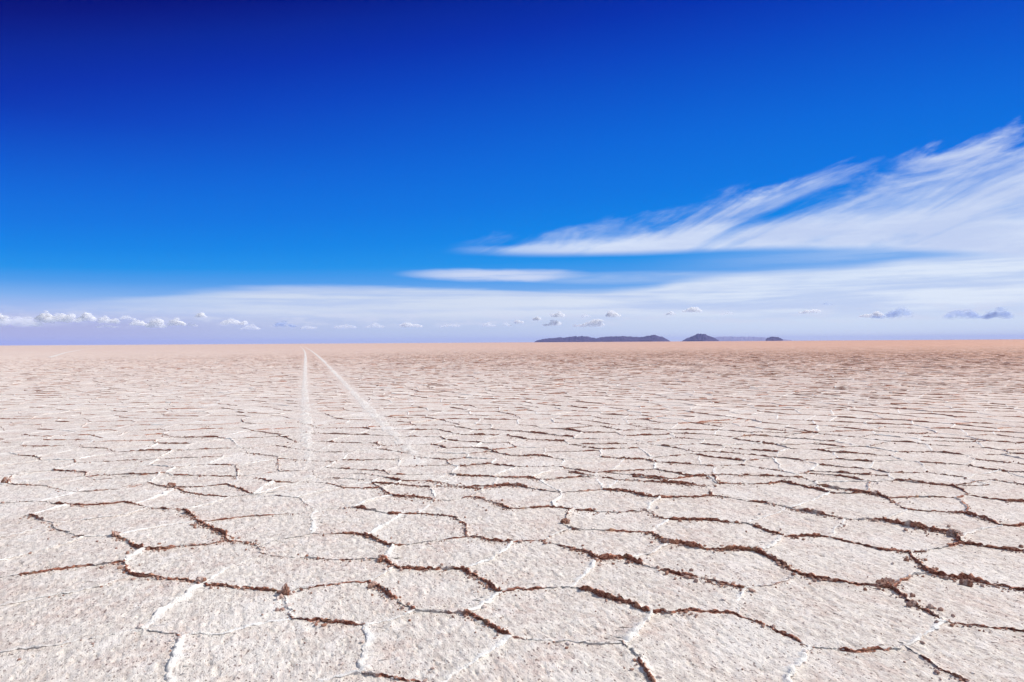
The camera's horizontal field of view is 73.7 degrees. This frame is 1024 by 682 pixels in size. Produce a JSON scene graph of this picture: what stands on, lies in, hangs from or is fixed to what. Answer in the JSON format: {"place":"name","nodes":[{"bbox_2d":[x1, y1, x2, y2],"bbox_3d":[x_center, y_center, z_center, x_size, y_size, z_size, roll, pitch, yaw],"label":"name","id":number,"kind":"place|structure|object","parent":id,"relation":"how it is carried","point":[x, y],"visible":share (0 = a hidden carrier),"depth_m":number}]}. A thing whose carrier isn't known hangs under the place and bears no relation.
{"place":"outdoors","nodes":[
{"label":"outdoors","id":0,"kind":"place"},
{"bbox_2d":[0,339,1023,681],"bbox_3d":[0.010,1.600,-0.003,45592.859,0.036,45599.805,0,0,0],"label":"salt flat","id":1,"kind":"structure","parent":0,"point":[710,647],"depth_m":6.05},
{"bbox_2d":[165,482,175,487],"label":"salt clod","id":2,"kind":"object","parent":1,"relation":"on","point":[169,484],"visible":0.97,"depth_m":7.63},
{"bbox_2d":[299,346,315,500],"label":"tyre track","id":3,"kind":"structure","parent":1,"relation":"on","point":[307,432],"depth_m":13.46},
{"bbox_2d":[303,346,443,487],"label":"tyre track","id":4,"kind":"structure","parent":1,"relation":"on","point":[365,405],"depth_m":13.88},
{"bbox_2d":[0,345,1023,681],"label":"salt ridges","id":5,"kind":"object","parent":1,"relation":"on","point":[370,647],"visible":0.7,"depth_m":8.46},
{"bbox_2d":[1,477,11,482],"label":"salt clod","id":6,"kind":"object","parent":5,"relation":"on","point":[5,479],"visible":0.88,"depth_m":7.91},
{"bbox_2d":[110,530,118,536],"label":"salt clod","id":7,"kind":"object","parent":5,"relation":"on","point":[114,533],"visible":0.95,"depth_m":5.67},
{"bbox_2d":[195,576,206,582],"bbox_3d":[-2.077,1.594,4.560,0.079,0.045,0.058,0,0,-25],"label":"salt clod","id":8,"kind":"object","parent":5,"relation":"on","point":[200,579],"visible":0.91,"depth_m":4.55},
{"bbox_2d":[280,583,290,595],"bbox_3d":[-1.436,1.577,4.338,0.064,0.082,0.064,0,0,27],"label":"salt clod","id":9,"kind":"object","parent":5,"relation":"on","point":[285,590],"visible":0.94,"depth_m":4.32},
{"bbox_2d":[367,581,376,588],"bbox_3d":[-0.914,1.596,4.477,0.051,0.034,0.087,0,0,36],"label":"salt clod","id":10,"kind":"object","parent":5,"relation":"on","point":[372,584],"visible":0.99,"depth_m":4.46},
{"bbox_2d":[377,554,385,562],"bbox_3d":[-0.962,1.594,5.016,0.066,0.047,0.086,0,0,15],"label":"salt clod","id":11,"kind":"object","parent":5,"relation":"on","point":[381,558],"visible":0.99,"depth_m":5.00},
{"bbox_2d":[462,609,471,615],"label":"salt clod","id":12,"kind":"object","parent":5,"relation":"on","point":[467,612],"visible":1,"depth_m":4.01},
{"bbox_2d":[560,518,569,523],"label":"salt clod","id":13,"kind":"object","parent":5,"relation":"on","point":[565,520],"visible":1,"depth_m":5.99},
{"bbox_2d":[661,538,672,543],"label":"salt clod","id":14,"kind":"object","parent":5,"relation":"on","point":[666,540],"visible":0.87,"depth_m":5.38},
{"bbox_2d":[871,490,880,494],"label":"salt clod","id":15,"kind":"object","parent":5,"relation":"on","point":[874,492],"visible":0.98,"depth_m":7.03},
{"bbox_2d":[875,577,895,585],"bbox_3d":[2.427,1.568,4.436,0.151,0.061,0.077,0,0,-13],"label":"salt clod","id":16,"kind":"object","parent":5,"relation":"on","point":[881,581],"visible":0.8,"depth_m":4.43},
{"bbox_2d":[909,599,918,606],"bbox_3d":[2.419,1.576,4.112,0.053,0.035,0.062,0,0,41],"label":"salt clod","id":17,"kind":"object","parent":5,"relation":"on","point":[913,602],"visible":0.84,"depth_m":4.10},
{"bbox_2d":[946,528,963,536],"bbox_3d":[3.598,1.559,5.550,0.110,0.071,0.096,0,0,-28],"label":"salt clod","id":18,"kind":"object","parent":5,"relation":"on","point":[950,532],"visible":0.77,"depth_m":5.53},
{"bbox_2d":[0,414,1023,681],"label":"salt crumbs","id":19,"kind":"object","parent":1,"relation":"on","point":[198,516],"visible":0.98,"depth_m":5.52},
{"bbox_2d":[959,579,973,586],"bbox_3d":[2.967,1.576,4.457,0.061,0.042,0.086,0,0,-42],"label":"salt clod","id":20,"kind":"object","parent":1,"relation":"on","point":[968,582],"visible":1,"depth_m":4.44},
{"bbox_2d":[0,0,1023,344],"label":"sky","id":21,"kind":"structure","parent":0,"point":[172,171]},
{"bbox_2d":[535,335,668,341],"bbox_3d":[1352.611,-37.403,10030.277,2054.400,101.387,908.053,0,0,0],"label":"hill","id":22,"kind":"structure","parent":0,"point":[653,338],"depth_m":9780.83},
{"bbox_2d":[683,333,718,340],"bbox_3d":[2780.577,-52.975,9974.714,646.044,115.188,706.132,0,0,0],"label":"hill","id":23,"kind":"structure","parent":0,"point":[700,337],"depth_m":9815.23},
{"bbox_2d":[713,336,791,340],"bbox_3d":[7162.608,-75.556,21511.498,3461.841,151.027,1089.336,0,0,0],"label":"hill","id":24,"kind":"structure","parent":0,"point":[725,338],"depth_m":21249.66},
{"bbox_2d":[766,337,782,340],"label":"hill","id":25,"kind":"structure","parent":0,"point":[773,339],"depth_m":9881.51}
]}

